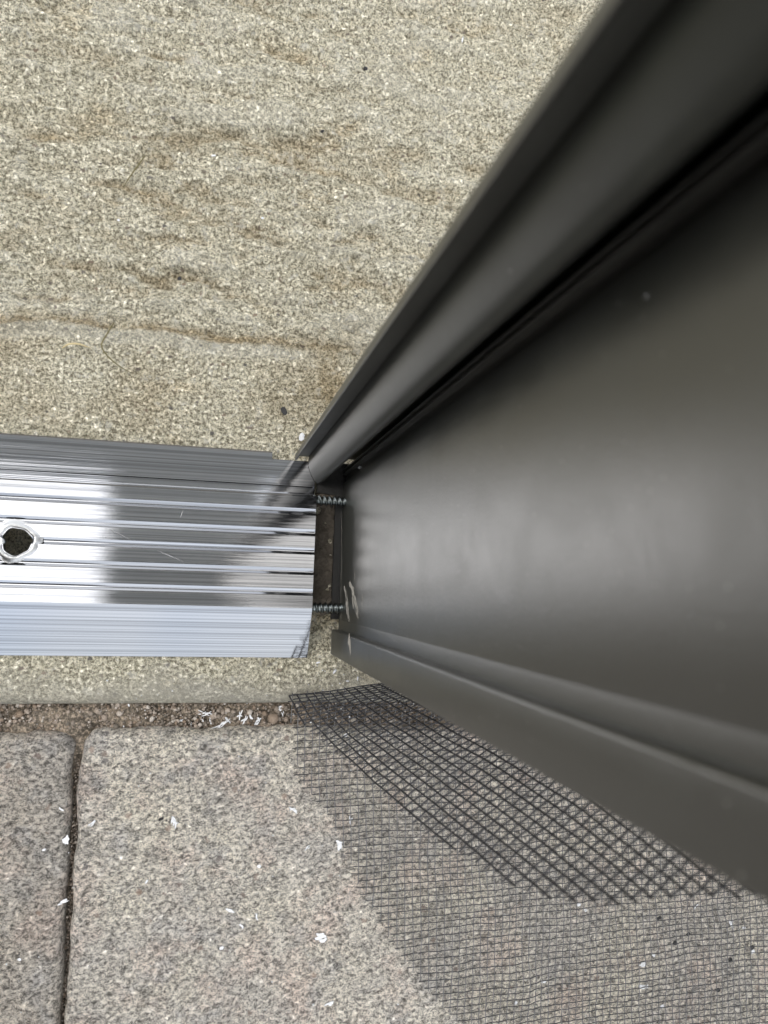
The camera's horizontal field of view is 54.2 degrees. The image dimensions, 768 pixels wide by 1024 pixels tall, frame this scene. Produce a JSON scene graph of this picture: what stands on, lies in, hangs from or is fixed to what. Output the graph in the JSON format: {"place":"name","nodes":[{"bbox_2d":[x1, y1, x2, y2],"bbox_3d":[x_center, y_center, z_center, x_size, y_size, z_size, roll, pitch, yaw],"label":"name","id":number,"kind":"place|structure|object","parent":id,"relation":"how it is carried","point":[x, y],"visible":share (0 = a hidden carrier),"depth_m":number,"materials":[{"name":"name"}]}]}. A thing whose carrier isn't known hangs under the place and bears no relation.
{"place":"outdoors","nodes":[
{"label":"outdoors","id":0,"kind":"place"},
{"bbox_2d":[0,702,452,1023],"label":"sand bed","id":1,"kind":"object","parent":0,"point":[79,736],"visible":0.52,"depth_m":0.19,"materials":[{"name":"sand"}]},
{"bbox_2d":[0,730,75,1023],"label":"paving stone","id":2,"kind":"object","parent":1,"relation":"on","point":[35,820],"visible":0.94,"depth_m":0.18,"materials":[{"name":"grey stone"}]},
{"bbox_2d":[62,835,68,843],"bbox_3d":[-0.078,0.080,0.184,0.002,0.001,0.002,23,80,-10],"label":"plastic flake","id":3,"kind":"object","parent":2,"relation":"on","point":[65,840],"visible":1,"depth_m":0.18,"materials":[{"name":"white plastic"}]},
{"bbox_2d":[211,719,229,728],"bbox_3d":[-0.043,0.055,0.195,0.006,0.001,0.002,-15,88,-14],"label":"plastic flake","id":4,"kind":"object","parent":1,"relation":"on","point":[222,723],"visible":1,"depth_m":0.20,"materials":[{"name":"white plastic"}]},
{"bbox_2d":[64,723,767,1023],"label":"paving stone","id":5,"kind":"object","parent":1,"relation":"on","point":[188,960],"visible":0.75,"depth_m":0.20,"materials":[{"name":"grey stone"}]},
{"bbox_2d":[171,816,178,827],"bbox_3d":[-0.053,0.078,0.188,0.002,0.001,0.003,-38,94,-14],"label":"plastic flake","id":6,"kind":"object","parent":5,"relation":"on","point":[173,820],"visible":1,"depth_m":0.19,"materials":[{"name":"white plastic"}]},
{"bbox_2d":[314,933,326,942],"bbox_3d":[-0.016,0.110,0.195,0.003,0.001,0.002,18,81,-11],"label":"plastic flake","id":7,"kind":"object","parent":5,"relation":"on","point":[321,936],"visible":1,"depth_m":0.20,"materials":[{"name":"white plastic"}]},
{"bbox_2d":[0,665,649,1019],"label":"plastic dust","id":8,"kind":"object","parent":5,"relation":"on","point":[273,835],"visible":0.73,"depth_m":0.19,"materials":[{"name":"white plastic"}]},
{"bbox_2d":[336,840,342,850],"bbox_3d":[-0.012,0.087,0.197,0.002,0.001,0.003,-33,93,-14],"label":"plastic flake","id":9,"kind":"object","parent":5,"relation":"on","point":[339,845],"visible":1,"depth_m":0.20,"materials":[{"name":"white plastic"}]},
{"bbox_2d":[287,683,767,1023],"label":"insect screen","id":10,"kind":"object","parent":5,"relation":"on","point":[659,855],"visible":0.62,"depth_m":0.20,"materials":[{"name":"black plastic"}]},
{"bbox_2d":[0,0,600,703],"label":"concrete slab","id":11,"kind":"structure","parent":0,"point":[246,328],"depth_m":0.20,"materials":[{"name":"beige concrete"}]},
{"bbox_2d":[62,343,89,348],"bbox_3d":[-0.078,-0.042,0.191,0.007,0.001,0.002,3,84,-13],"label":"straw blade","id":12,"kind":"object","parent":11,"relation":"on","point":[67,344],"visible":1,"depth_m":0.19,"materials":[{"name":"beige plant"}]},
{"bbox_2d":[101,323,132,373],"bbox_3d":[-0.069,-0.042,0.193,0.008,0.001,0.013,3,84,-13],"label":"grass stem","id":13,"kind":"object","parent":11,"relation":"on","point":[105,352],"visible":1,"depth_m":0.19,"materials":[{"name":"plant"}]},
{"bbox_2d":[124,156,144,185],"bbox_3d":[-0.066,-0.090,0.198,0.005,0.001,0.010,3,84,-13],"label":"grass stem","id":14,"kind":"object","parent":11,"relation":"on","point":[134,170],"visible":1,"depth_m":0.20,"materials":[{"name":"beige plant"}]},
{"bbox_2d":[0,433,316,657],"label":"door threshold","id":15,"kind":"object","parent":11,"relation":"on","point":[149,549],"depth_m":0.18,"materials":[{"name":"metal"}]},
{"bbox_2d":[312,602,341,613],"bbox_3d":[-0.015,0.025,0.193,0.009,0.003,0.003,3,84,-13],"label":"assembly screw","id":16,"kind":"object","parent":15,"relation":"attached to","point":[327,608],"visible":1,"depth_m":0.19,"materials":[{"name":"metal"}]},
{"bbox_2d":[313,495,345,506],"bbox_3d":[-0.015,-0.003,0.196,0.009,0.003,0.003,3,84,-13],"label":"assembly screw","id":17,"kind":"object","parent":15,"relation":"attached to","point":[330,501],"visible":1,"depth_m":0.20,"materials":[{"name":"metal"}]},
{"bbox_2d":[281,407,286,414],"bbox_3d":[-0.027,-0.027,0.203,0.002,0.001,0.002,-27,91,-14],"label":"black chip","id":18,"kind":"object","parent":11,"relation":"on","point":[283,410],"visible":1,"depth_m":0.20,"materials":[{"name":"black stone"}]},
{"bbox_2d":[299,433,304,440],"bbox_3d":[-0.022,-0.020,0.202,0.002,0.001,0.002,-6,86,-14],"label":"tape scrap","id":19,"kind":"object","parent":11,"relation":"on","point":[301,436],"visible":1,"depth_m":0.20,"materials":[{"name":"white plastic"}]},
{"bbox_2d":[295,0,767,902],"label":"door jamb","id":20,"kind":"object","parent":11,"relation":"on","point":[543,422],"depth_m":0.06,"materials":[{"name":"grey metal"}]},
{"bbox_2d":[312,493,334,615],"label":"packed dirt","id":21,"kind":"structure","parent":0,"point":[323,562],"depth_m":0.20,"materials":[{"name":"brown soil"}]}
]}

